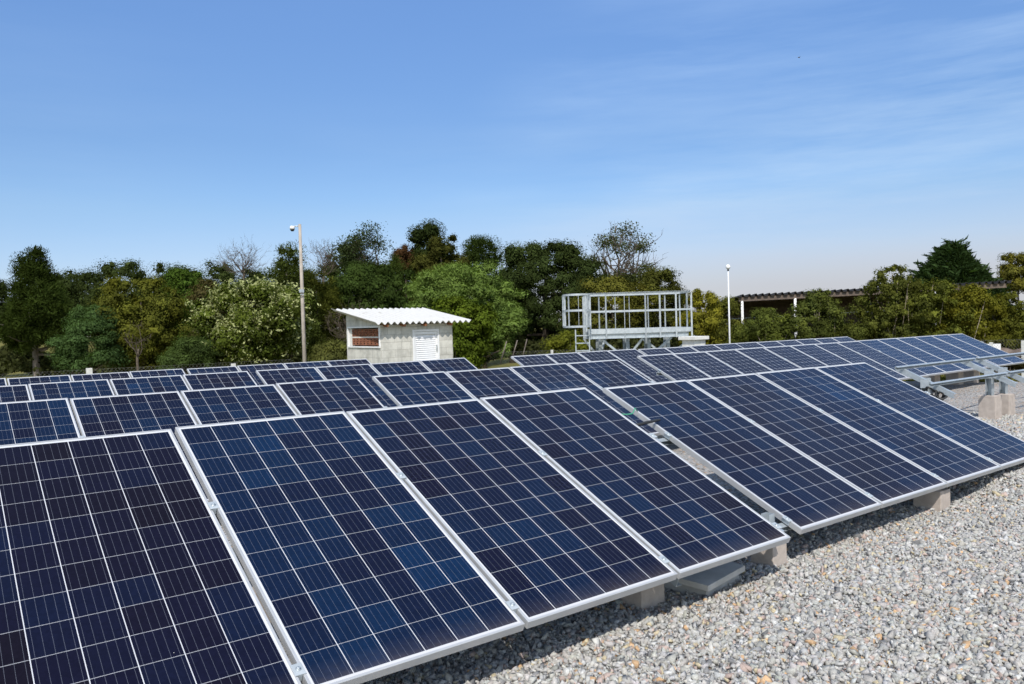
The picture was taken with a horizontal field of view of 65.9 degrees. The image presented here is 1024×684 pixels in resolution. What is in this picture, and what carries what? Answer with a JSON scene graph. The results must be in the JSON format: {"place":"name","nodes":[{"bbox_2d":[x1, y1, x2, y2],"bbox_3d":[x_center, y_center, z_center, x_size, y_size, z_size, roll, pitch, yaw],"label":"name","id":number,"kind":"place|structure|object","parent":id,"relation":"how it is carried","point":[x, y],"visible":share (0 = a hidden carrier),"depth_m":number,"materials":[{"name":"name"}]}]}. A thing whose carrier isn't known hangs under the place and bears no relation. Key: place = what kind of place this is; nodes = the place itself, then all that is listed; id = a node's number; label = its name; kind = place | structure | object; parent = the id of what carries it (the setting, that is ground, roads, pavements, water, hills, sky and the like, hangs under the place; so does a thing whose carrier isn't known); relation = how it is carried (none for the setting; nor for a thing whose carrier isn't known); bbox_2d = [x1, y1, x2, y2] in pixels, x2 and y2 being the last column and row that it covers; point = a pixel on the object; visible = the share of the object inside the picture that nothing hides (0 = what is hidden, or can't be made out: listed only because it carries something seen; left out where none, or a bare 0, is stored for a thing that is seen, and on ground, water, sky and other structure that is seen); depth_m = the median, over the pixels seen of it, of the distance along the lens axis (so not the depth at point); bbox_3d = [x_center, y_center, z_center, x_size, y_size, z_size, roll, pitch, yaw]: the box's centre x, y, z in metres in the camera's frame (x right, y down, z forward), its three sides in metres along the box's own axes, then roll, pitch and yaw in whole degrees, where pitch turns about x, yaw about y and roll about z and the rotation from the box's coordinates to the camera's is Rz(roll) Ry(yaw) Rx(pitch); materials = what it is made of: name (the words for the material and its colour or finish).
{"place":"outdoors","nodes":[
{"label":"outdoors","id":0,"kind":"place"},
{"bbox_2d":[332,307,470,363],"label":"block house","id":1,"kind":"structure","parent":0,"point":[380,335],"depth_m":21.88,"materials":[{"name":"concrete"}]},
{"bbox_2d":[347,326,380,347],"bbox_3d":[-4.061,-0.136,21.819,0.140,0.580,1.930,-3,2,-37],"label":"window","id":2,"kind":"structure","parent":1,"relation":"in","point":[352,337],"depth_m":21.87,"materials":[{"name":"white paint"}]},
{"bbox_2d":[412,329,439,360],"bbox_3d":[-2.375,0.732,21.883,0.848,2.164,0.082,-3,2,-37],"label":"door","id":3,"kind":"structure","parent":1,"relation":"in","point":[425,347],"depth_m":21.87,"materials":[{"name":"white paint"}]},
{"bbox_2d":[0,324,1019,384],"bbox_3d":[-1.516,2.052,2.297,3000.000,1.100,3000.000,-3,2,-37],"label":"ground","id":4,"kind":"structure","parent":0,"point":[497,364],"depth_m":51.14,"materials":[{"name":"green plant"}]},
{"bbox_2d":[0,244,77,376],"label":"pine tree","id":5,"kind":"object","parent":4,"relation":"on","point":[37,304],"visible":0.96,"depth_m":33.30,"materials":[{"name":"green plant"}]},
{"bbox_2d":[52,265,119,349],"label":"broadleaf tree","id":6,"kind":"object","parent":4,"relation":"on","point":[87,276],"visible":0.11,"depth_m":50.03,"materials":[{"name":"green plant"}]},
{"bbox_2d":[44,304,134,379],"bbox_3d":[-16.476,0.423,31.047,3.351,3.873,2.939,-1,1,16],"label":"bush","id":7,"kind":"object","parent":4,"relation":"on","point":[82,324],"visible":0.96,"depth_m":30.38,"materials":[{"name":"green plant"}]},
{"bbox_2d":[73,257,157,336],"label":"broadleaf tree","id":8,"kind":"object","parent":4,"relation":"on","point":[130,270],"visible":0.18,"depth_m":46.29,"materials":[{"name":"green plant"}]},
{"bbox_2d":[85,273,194,371],"bbox_3d":[-15.785,-0.220,33.037,4.602,5.197,5.028,-3,2,-37],"label":"broadleaf tree","id":9,"kind":"object","parent":4,"relation":"on","point":[159,316],"visible":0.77,"depth_m":32.12,"materials":[{"name":"green plant"}]},
{"bbox_2d":[151,264,208,373],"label":"broadleaf tree","id":10,"kind":"object","parent":4,"relation":"on","point":[179,278],"visible":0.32,"depth_m":41.51,"materials":[{"name":"green plant"}]},
{"bbox_2d":[155,335,225,373],"bbox_3d":[-11.797,0.944,29.027,2.618,2.422,2.559,-3,2,-37],"label":"bush","id":11,"kind":"object","parent":4,"relation":"on","point":[183,352],"visible":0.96,"depth_m":28.50,"materials":[{"name":"green plant"}]},
{"bbox_2d":[179,276,227,342],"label":"broadleaf tree","id":12,"kind":"object","parent":4,"relation":"on","point":[198,290],"visible":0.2,"depth_m":37.68,"materials":[{"name":"green plant"}]},
{"bbox_2d":[193,258,239,341],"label":"broadleaf tree","id":13,"kind":"object","parent":4,"relation":"on","point":[222,274],"visible":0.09,"depth_m":50.27,"materials":[{"name":"green plant"}]},
{"bbox_2d":[212,234,272,280],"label":"bare tree","id":14,"kind":"object","parent":4,"relation":"on","point":[242,270],"visible":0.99,"depth_m":45.87,"materials":[{"name":"brown plant"}]},
{"bbox_2d":[182,275,320,366],"bbox_3d":[-9.874,-0.169,30.009,4.944,4.668,4.043,-2,1,-21],"label":"flowering tree","id":15,"kind":"object","parent":4,"relation":"on","point":[272,319],"visible":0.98,"depth_m":29.05,"materials":[{"name":"green plant"}]},
{"bbox_2d":[256,240,325,362],"bbox_3d":[-10.412,-1.276,36.107,4.162,6.823,3.996,-1,1,7],"label":"pine tree","id":16,"kind":"object","parent":4,"relation":"on","point":[288,269],"visible":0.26,"depth_m":35.77,"materials":[{"name":"green plant"}]},
{"bbox_2d":[290,224,306,361],"bbox_3d":[-5.886,-0.707,21.966,0.357,5.120,0.317,-3,2,-37],"label":"camera pole","id":17,"kind":"object","parent":4,"relation":"on","point":[301,289],"visible":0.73,"depth_m":21.92,"materials":[{"name":"grey metal"}]},
{"bbox_2d":[300,264,348,348],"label":"pine tree","id":18,"kind":"object","parent":4,"relation":"on","point":[328,297],"visible":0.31,"depth_m":37.60,"materials":[{"name":"green plant"}]},
{"bbox_2d":[306,339,346,361],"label":"shrub","id":19,"kind":"object","parent":4,"relation":"on","point":[332,350],"visible":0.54,"depth_m":26.67,"materials":[{"name":"green plant"}]},
{"bbox_2d":[325,220,394,300],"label":"broadleaf tree","id":20,"kind":"object","parent":4,"relation":"on","point":[352,251],"visible":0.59,"depth_m":43.52,"materials":[{"name":"green plant"}]},
{"bbox_2d":[320,259,417,334],"bbox_3d":[-7.461,-1.199,40.925,5.899,6.305,5.353,-3,2,-37],"label":"broadleaf tree","id":21,"kind":"object","parent":4,"relation":"on","point":[359,283],"visible":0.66,"depth_m":39.72,"materials":[{"name":"green plant"}]},
{"bbox_2d":[403,218,456,283],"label":"pine tree","id":22,"kind":"object","parent":4,"relation":"on","point":[419,237],"visible":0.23,"depth_m":45.40,"materials":[{"name":"green plant"}]},
{"bbox_2d":[405,233,471,306],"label":"broadleaf tree","id":23,"kind":"object","parent":4,"relation":"on","point":[419,263],"visible":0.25,"depth_m":43.48,"materials":[{"name":"green plant"}]},
{"bbox_2d":[431,294,499,368],"bbox_3d":[-1.882,0.107,26.213,2.951,3.380,2.707,-3,2,-37],"label":"shrub","id":24,"kind":"object","parent":4,"relation":"on","point":[471,336],"visible":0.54,"depth_m":25.66,"materials":[{"name":"green plant"}]},
{"bbox_2d":[402,259,532,359],"bbox_3d":[-2.197,-0.851,34.002,6.610,5.342,6.386,-3,2,-37],"label":"broadleaf tree","id":25,"kind":"object","parent":4,"relation":"on","point":[426,288],"visible":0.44,"depth_m":33.01,"materials":[{"name":"green plant"}]},
{"bbox_2d":[460,233,505,367],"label":"pine tree","id":26,"kind":"object","parent":4,"relation":"on","point":[475,249],"visible":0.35,"depth_m":45.59,"materials":[{"name":"green plant"}]},
{"bbox_2d":[0,317,995,376],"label":"undergrowth","id":27,"kind":"object","parent":4,"relation":"on","point":[11,362],"visible":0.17,"depth_m":34.16,"materials":[{"name":"green plant"}]},
{"bbox_2d":[494,238,613,346],"bbox_3d":[1.613,-1.605,38.038,5.808,6.640,5.620,-3,2,-37],"label":"broadleaf tree","id":28,"kind":"object","parent":4,"relation":"on","point":[561,268],"visible":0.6,"depth_m":36.88,"materials":[{"name":"green plant"}]},
{"bbox_2d":[539,329,594,353],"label":"shrub","id":29,"kind":"object","parent":4,"relation":"on","point":[563,342],"visible":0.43,"depth_m":28.61,"materials":[{"name":"green plant"}]},
{"bbox_2d":[559,274,665,349],"bbox_3d":[4.582,-0.750,36.032,4.585,4.697,4.576,-2,2,-27],"label":"broadleaf tree","id":30,"kind":"object","parent":4,"relation":"on","point":[612,284],"visible":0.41,"depth_m":35.14,"materials":[{"name":"green plant"}]},
{"bbox_2d":[218,381,1023,683],"bbox_3d":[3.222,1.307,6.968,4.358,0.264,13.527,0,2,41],"label":"gravel","id":31,"kind":"structure","parent":4,"relation":"on","point":[982,525],"depth_m":4.10,"materials":[{"name":"grey gravel"}]},
{"bbox_2d":[207,433,786,683],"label":"mounting rack","id":32,"kind":"object","parent":31,"relation":"on","point":[655,595],"visible":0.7,"depth_m":4.44,"materials":[{"name":"metal"}]},
{"bbox_2d":[0,429,300,683],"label":"solar panel","id":33,"kind":"object","parent":32,"relation":"on","point":[119,563],"visible":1,"depth_m":3.21,"materials":[{"name":"glass"}]},
{"bbox_2d":[175,411,524,683],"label":"solar panel","id":34,"kind":"object","parent":32,"relation":"on","point":[359,566],"visible":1,"depth_m":3.68,"materials":[{"name":"glass"}]},
{"bbox_2d":[346,398,677,628],"bbox_3d":[-0.087,0.835,4.511,0.992,0.040,1.956,-3,26,-37],"label":"solar panel","id":35,"kind":"object","parent":32,"relation":"on","point":[537,537],"visible":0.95,"depth_m":4.31,"materials":[{"name":"glass"}]},
{"bbox_2d":[480,387,790,578],"bbox_3d":[0.718,0.795,5.123,0.992,0.040,1.956,-3,26,-37],"label":"solar panel","id":36,"kind":"object","parent":32,"relation":"on","point":[685,518],"visible":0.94,"depth_m":4.95,"materials":[{"name":"glass"}]},
{"bbox_2d":[400,381,662,438],"bbox_3d":[0.532,1.097,9.684,4.370,0.941,1.373,-3,2,-37],"label":"mounting rack","id":37,"kind":"object","parent":31,"relation":"on","point":[659,436],"visible":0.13,"depth_m":9.92,"materials":[{"name":"metal"}]},
{"bbox_2d":[372,371,473,405],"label":"solar panel","id":38,"kind":"object","parent":37,"relation":"on","point":[417,388],"visible":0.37,"depth_m":9.31,"materials":[{"name":"glass"}]},
{"bbox_2d":[445,367,538,399],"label":"solar panel","id":39,"kind":"object","parent":37,"relation":"on","point":[480,383],"visible":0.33,"depth_m":9.95,"materials":[{"name":"glass"}]},
{"bbox_2d":[509,363,660,435],"bbox_3d":[0.906,0.740,10.137,0.992,0.040,1.956,-3,26,-37],"label":"solar panel","id":40,"kind":"object","parent":37,"relation":"on","point":[549,377],"visible":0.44,"depth_m":10.47,"materials":[{"name":"glass"}]},
{"bbox_2d":[567,359,651,388],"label":"solar panel","id":41,"kind":"object","parent":37,"relation":"on","point":[608,373],"visible":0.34,"depth_m":11.15,"materials":[{"name":"glass"}]},
{"bbox_2d":[656,358,786,380],"bbox_3d":[3.598,0.856,12.436,3.226,1.032,0.857,-3,2,-37],"label":"mounting rack","id":42,"kind":"object","parent":31,"relation":"on","point":[658,372],"visible":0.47,"depth_m":11.79,"materials":[{"name":"metal"}]},
{"bbox_2d":[637,353,709,380],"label":"solar panel","id":43,"kind":"object","parent":42,"relation":"on","point":[672,367],"visible":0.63,"depth_m":11.91,"materials":[{"name":"glass"}]},
{"bbox_2d":[673,351,741,376],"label":"solar panel","id":44,"kind":"object","parent":42,"relation":"on","point":[707,364],"visible":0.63,"depth_m":12.41,"materials":[{"name":"glass"}]},
{"bbox_2d":[705,349,772,373],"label":"solar panel","id":45,"kind":"object","parent":42,"relation":"on","point":[738,361],"visible":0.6,"depth_m":12.89,"materials":[{"name":"glass"}]},
{"bbox_2d":[735,347,799,370],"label":"solar panel","id":46,"kind":"object","parent":42,"relation":"on","point":[767,358],"visible":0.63,"depth_m":13.36,"materials":[{"name":"glass"}]},
{"bbox_2d":[659,391,992,530],"bbox_3d":[2.924,1.048,6.789,4.370,0.909,1.390,-3,2,-37],"label":"mounting rack","id":47,"kind":"object","parent":31,"relation":"on","point":[938,500],"visible":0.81,"depth_m":6.33,"materials":[{"name":"metal"}]},
{"bbox_2d":[603,380,881,533],"bbox_3d":[1.686,0.780,6.023,0.992,0.042,1.956,-3,27,-37],"label":"solar panel","id":48,"kind":"object","parent":47,"relation":"on","point":[768,471],"visible":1,"depth_m":5.86,"materials":[{"name":"glass"}]},
{"bbox_2d":[686,373,947,507],"bbox_3d":[2.490,0.744,6.636,0.992,0.041,1.956,-3,26,-37],"label":"solar panel","id":49,"kind":"object","parent":47,"relation":"on","point":[884,476],"visible":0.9,"depth_m":6.50,"materials":[{"name":"glass"}]},
{"bbox_2d":[755,367,1000,486],"bbox_3d":[3.295,0.706,7.249,0.992,0.040,1.956,-3,26,-37],"label":"solar panel","id":50,"kind":"object","parent":47,"relation":"on","point":[943,458],"visible":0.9,"depth_m":7.12,"materials":[{"name":"glass"}]},
{"bbox_2d":[814,362,1023,469],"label":"solar panel","id":51,"kind":"object","parent":47,"relation":"on","point":[1001,448],"visible":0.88,"depth_m":7.77,"materials":[{"name":"glass"}]},
{"bbox_2d":[898,344,963,384],"bbox_3d":[8.648,0.590,16.386,3.226,0.974,0.857,-3,2,-37],"label":"mounting rack","id":52,"kind":"object","parent":31,"relation":"on","point":[949,376],"visible":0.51,"depth_m":16.84,"materials":[{"name":"metal"}]},
{"bbox_2d":[859,339,946,375],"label":"solar panel","id":53,"kind":"object","parent":52,"relation":"on","point":[895,353],"visible":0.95,"depth_m":15.66,"materials":[{"name":"glass"}]},
{"bbox_2d":[877,338,964,373],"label":"solar panel","id":54,"kind":"object","parent":52,"relation":"on","point":[913,351],"visible":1,"depth_m":16.12,"materials":[{"name":"glass"}]},
{"bbox_2d":[896,337,974,370],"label":"solar panel","id":55,"kind":"object","parent":52,"relation":"on","point":[930,349],"visible":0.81,"depth_m":16.67,"materials":[{"name":"glass"}]},
{"bbox_2d":[915,336,997,368],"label":"solar panel","id":56,"kind":"object","parent":52,"relation":"on","point":[949,348],"visible":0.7,"depth_m":17.18,"materials":[{"name":"glass"}]},
{"bbox_2d":[894,358,1016,419],"bbox_3d":[6.204,0.797,10.972,2.370,1.036,0.756,-3,2,-37],"label":"bare rack","id":57,"kind":"object","parent":31,"relation":"on","point":[989,404],"visible":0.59,"depth_m":11.41,"materials":[{"name":"metal"}]},
{"bbox_2d":[963,341,998,382],"bbox_3d":[10.561,0.517,17.858,1.645,1.009,0.857,-3,2,-37],"label":"mounting rack","id":58,"kind":"object","parent":31,"relation":"on","point":[972,373],"visible":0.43,"depth_m":17.36,"materials":[{"name":"metal"}]},
{"bbox_2d":[931,334,1013,366],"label":"solar panel","id":59,"kind":"object","parent":58,"relation":"on","point":[967,347],"visible":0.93,"depth_m":17.59,"materials":[{"name":"glass"}]},
{"bbox_2d":[947,334,1023,364],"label":"solar panel","id":60,"kind":"object","parent":58,"relation":"on","point":[1015,360],"visible":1,"depth_m":18.09,"materials":[{"name":"glass"}]},
{"bbox_2d":[975,352,1023,415],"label":"bare rack","id":61,"kind":"object","parent":31,"relation":"on","point":[1008,403],"visible":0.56,"depth_m":11.81,"materials":[{"name":"metal"}]},
{"bbox_2d":[585,220,664,296],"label":"broadleaf tree","id":62,"kind":"object","parent":4,"relation":"on","point":[636,249],"visible":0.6,"depth_m":39.47,"materials":[{"name":"green plant"}]},
{"bbox_2d":[635,265,689,327],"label":"broadleaf tree","id":63,"kind":"object","parent":4,"relation":"on","point":[655,277],"visible":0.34,"depth_m":36.19,"materials":[{"name":"green plant"}]},
{"bbox_2d":[671,288,726,345],"bbox_3d":[7.228,-0.264,30.056,2.536,3.598,2.004,-1,2,25],"label":"shrub","id":64,"kind":"object","parent":4,"relation":"on","point":[705,319],"visible":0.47,"depth_m":29.53,"materials":[{"name":"green plant"}]},
{"bbox_2d":[664,562,744,596],"bbox_3d":[1.123,1.459,4.804,0.421,0.205,0.431,0,2,45],"label":"inspection box","id":65,"kind":"object","parent":4,"relation":"on","point":[708,582],"visible":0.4,"depth_m":4.65,"materials":[{"name":"grey concrete"}]},
{"bbox_2d":[705,295,745,343],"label":"shrub","id":66,"kind":"object","parent":4,"relation":"on","point":[723,332],"visible":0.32,"depth_m":29.54,"materials":[{"name":"green plant"}]},
{"bbox_2d":[736,306,797,341],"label":"shrub","id":67,"kind":"object","parent":4,"relation":"on","point":[766,322],"visible":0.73,"depth_m":26.63,"materials":[{"name":"green plant"}]},
{"bbox_2d":[788,288,851,339],"bbox_3d":[10.313,-0.216,26.523,2.136,3.229,2.092,-3,2,-37],"label":"shrub","id":68,"kind":"object","parent":4,"relation":"on","point":[826,327],"visible":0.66,"depth_m":26.16,"materials":[{"name":"green plant"}]},
{"bbox_2d":[828,323,873,340],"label":"shrub","id":69,"kind":"object","parent":4,"relation":"on","point":[856,332],"visible":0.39,"depth_m":25.73,"materials":[{"name":"green plant"}]},
{"bbox_2d":[720,280,1011,337],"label":"open shed","id":70,"kind":"structure","parent":4,"relation":"on","point":[781,302],"depth_m":31.77,"materials":[{"name":"white paint"}]},
{"bbox_2d":[845,264,934,339],"bbox_3d":[12.582,-0.625,26.078,2.460,3.920,3.116,-3,2,-37],"label":"shrub","id":71,"kind":"object","parent":4,"relation":"on","point":[900,288],"visible":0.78,"depth_m":25.59,"materials":[{"name":"green plant"}]},
{"bbox_2d":[889,277,985,374],"bbox_3d":[13.826,-0.438,25.823,2.741,3.390,2.955,-3,2,-37],"label":"shrub","id":72,"kind":"object","parent":4,"relation":"on","point":[940,291],"visible":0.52,"depth_m":25.43,"materials":[{"name":"green plant"}]},
{"bbox_2d":[897,234,1021,331],"bbox_3d":[18.951,-1.726,34.140,5.430,5.783,5.309,-3,2,-37],"label":"conifer tree","id":73,"kind":"object","parent":4,"relation":"on","point":[955,261],"visible":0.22,"depth_m":33.29,"materials":[{"name":"green plant"}]},
{"bbox_2d":[928,282,1008,375],"bbox_3d":[14.811,-0.355,25.571,2.150,3.161,2.182,-3,2,-37],"label":"shrub","id":74,"kind":"object","parent":4,"relation":"on","point":[978,331],"visible":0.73,"depth_m":25.03,"materials":[{"name":"green plant"}]},
{"bbox_2d":[978,290,1023,369],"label":"shrub","id":75,"kind":"object","parent":4,"relation":"on","point":[1015,328],"visible":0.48,"depth_m":25.58,"materials":[{"name":"green plant"}]},
{"bbox_2d":[995,251,1023,300],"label":"broadleaf tree","id":76,"kind":"object","parent":4,"relation":"on","point":[1014,272],"visible":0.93,"depth_m":33.84,"materials":[{"name":"green plant"}]},
{"bbox_3d":[-2.783,1.258,7.414,4.147,0.932,1.373,-3,2,-37],"label":"mounting rack","id":77,"kind":"object","parent":4,"relation":"on","visible":0},
{"bbox_2d":[0,398,79,444],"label":"solar panel","id":78,"kind":"object","parent":77,"relation":"on","point":[35,420],"visible":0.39,"depth_m":7.10,"materials":[{"name":"glass"}]},
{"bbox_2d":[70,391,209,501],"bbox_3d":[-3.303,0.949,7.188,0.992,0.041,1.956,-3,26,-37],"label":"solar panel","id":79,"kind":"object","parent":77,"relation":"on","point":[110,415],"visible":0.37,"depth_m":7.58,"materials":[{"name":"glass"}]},
{"bbox_2d":[180,384,296,423],"bbox_3d":[-2.497,0.912,7.801,0.992,0.040,1.956,-3,26,-37],"label":"solar panel","id":80,"kind":"object","parent":77,"relation":"on","point":[219,405],"visible":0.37,"depth_m":8.21,"materials":[{"name":"glass"}]},
{"bbox_2d":[276,377,383,414],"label":"solar panel","id":81,"kind":"object","parent":77,"relation":"on","point":[345,395],"visible":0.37,"depth_m":8.81,"materials":[{"name":"glass"}]},
{"bbox_3d":[6.156,0.718,14.446,3.226,0.990,0.857,-3,2,-37],"label":"mounting rack","id":82,"kind":"object","parent":4,"relation":"on","visible":0},
{"bbox_2d":[763,346,827,367],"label":"solar panel","id":83,"kind":"object","parent":82,"relation":"on","point":[796,357],"visible":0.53,"depth_m":13.94,"materials":[{"name":"glass"}]},
{"bbox_2d":[790,344,849,365],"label":"solar panel","id":84,"kind":"object","parent":82,"relation":"on","point":[820,354],"visible":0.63,"depth_m":14.42,"materials":[{"name":"glass"}]},
{"bbox_2d":[815,342,907,379],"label":"solar panel","id":85,"kind":"object","parent":82,"relation":"on","point":[845,353],"visible":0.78,"depth_m":14.76,"materials":[{"name":"glass"}]},
{"bbox_2d":[836,341,928,378],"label":"solar panel","id":86,"kind":"object","parent":82,"relation":"on","point":[877,356],"visible":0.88,"depth_m":15.20,"materials":[{"name":"glass"}]},
{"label":"mounting rack","id":87,"kind":"object","parent":4,"relation":"on","visible":0},
{"bbox_2d":[0,384,30,402],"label":"solar panel","id":88,"kind":"object","parent":87,"relation":"on","point":[11,393],"visible":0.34,"depth_m":10.59,"materials":[{"name":"glass"}]},
{"bbox_2d":[28,379,114,431],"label":"solar panel","id":89,"kind":"object","parent":87,"relation":"on","point":[74,389],"visible":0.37,"depth_m":10.98,"materials":[{"name":"glass"}]},
{"bbox_2d":[110,375,197,424],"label":"solar panel","id":90,"kind":"object","parent":87,"relation":"on","point":[136,385],"visible":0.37,"depth_m":11.60,"materials":[{"name":"glass"}]},
{"bbox_2d":[182,371,256,389],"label":"solar panel","id":91,"kind":"object","parent":87,"relation":"on","point":[217,380],"visible":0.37,"depth_m":12.20,"materials":[{"name":"glass"}]},
{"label":"mounting rack","id":92,"kind":"object","parent":4,"relation":"on","visible":0},
{"bbox_2d":[256,367,324,385],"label":"solar panel","id":93,"kind":"object","parent":92,"relation":"on","point":[271,376],"visible":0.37,"depth_m":12.81,"materials":[{"name":"glass"}]},
{"bbox_2d":[315,364,396,406],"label":"solar panel","id":94,"kind":"object","parent":92,"relation":"on","point":[363,373],"visible":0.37,"depth_m":13.30,"materials":[{"name":"glass"}]},
{"bbox_2d":[370,361,429,375],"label":"solar panel","id":95,"kind":"object","parent":92,"relation":"on","point":[395,368],"visible":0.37,"depth_m":14.04,"materials":[{"name":"glass"}]},
{"bbox_2d":[419,358,476,371],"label":"solar panel","id":96,"kind":"object","parent":92,"relation":"on","point":[446,365],"visible":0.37,"depth_m":14.65,"materials":[{"name":"glass"}]},
{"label":"mounting rack","id":97,"kind":"object","parent":4,"relation":"on","visible":0},
{"bbox_2d":[577,350,655,382],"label":"solar panel","id":98,"kind":"object","parent":97,"relation":"on","point":[597,355],"visible":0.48,"depth_m":15.03,"materials":[{"name":"glass"}]},
{"bbox_2d":[607,349,669,381],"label":"solar panel","id":99,"kind":"object","parent":97,"relation":"on","point":[629,357],"visible":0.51,"depth_m":15.19,"materials":[{"name":"glass"}]},
{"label":"mounting rack","id":100,"kind":"object","parent":4,"relation":"on","visible":0},
{"bbox_2d":[7,375,71,399],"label":"solar panel","id":101,"kind":"object","parent":100,"relation":"on","point":[33,380],"visible":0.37,"depth_m":14.41,"materials":[{"name":"glass"}]},
{"bbox_2d":[0,0,1023,338],"label":"sky","id":102,"kind":"structure","parent":0,"point":[152,131],"materials":[{"name":"blue"}]},
{"bbox_2d":[562,290,694,351],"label":"access platform","id":103,"kind":"structure","parent":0,"point":[645,334],"depth_m":21.95,"materials":[{"name":"metal"}]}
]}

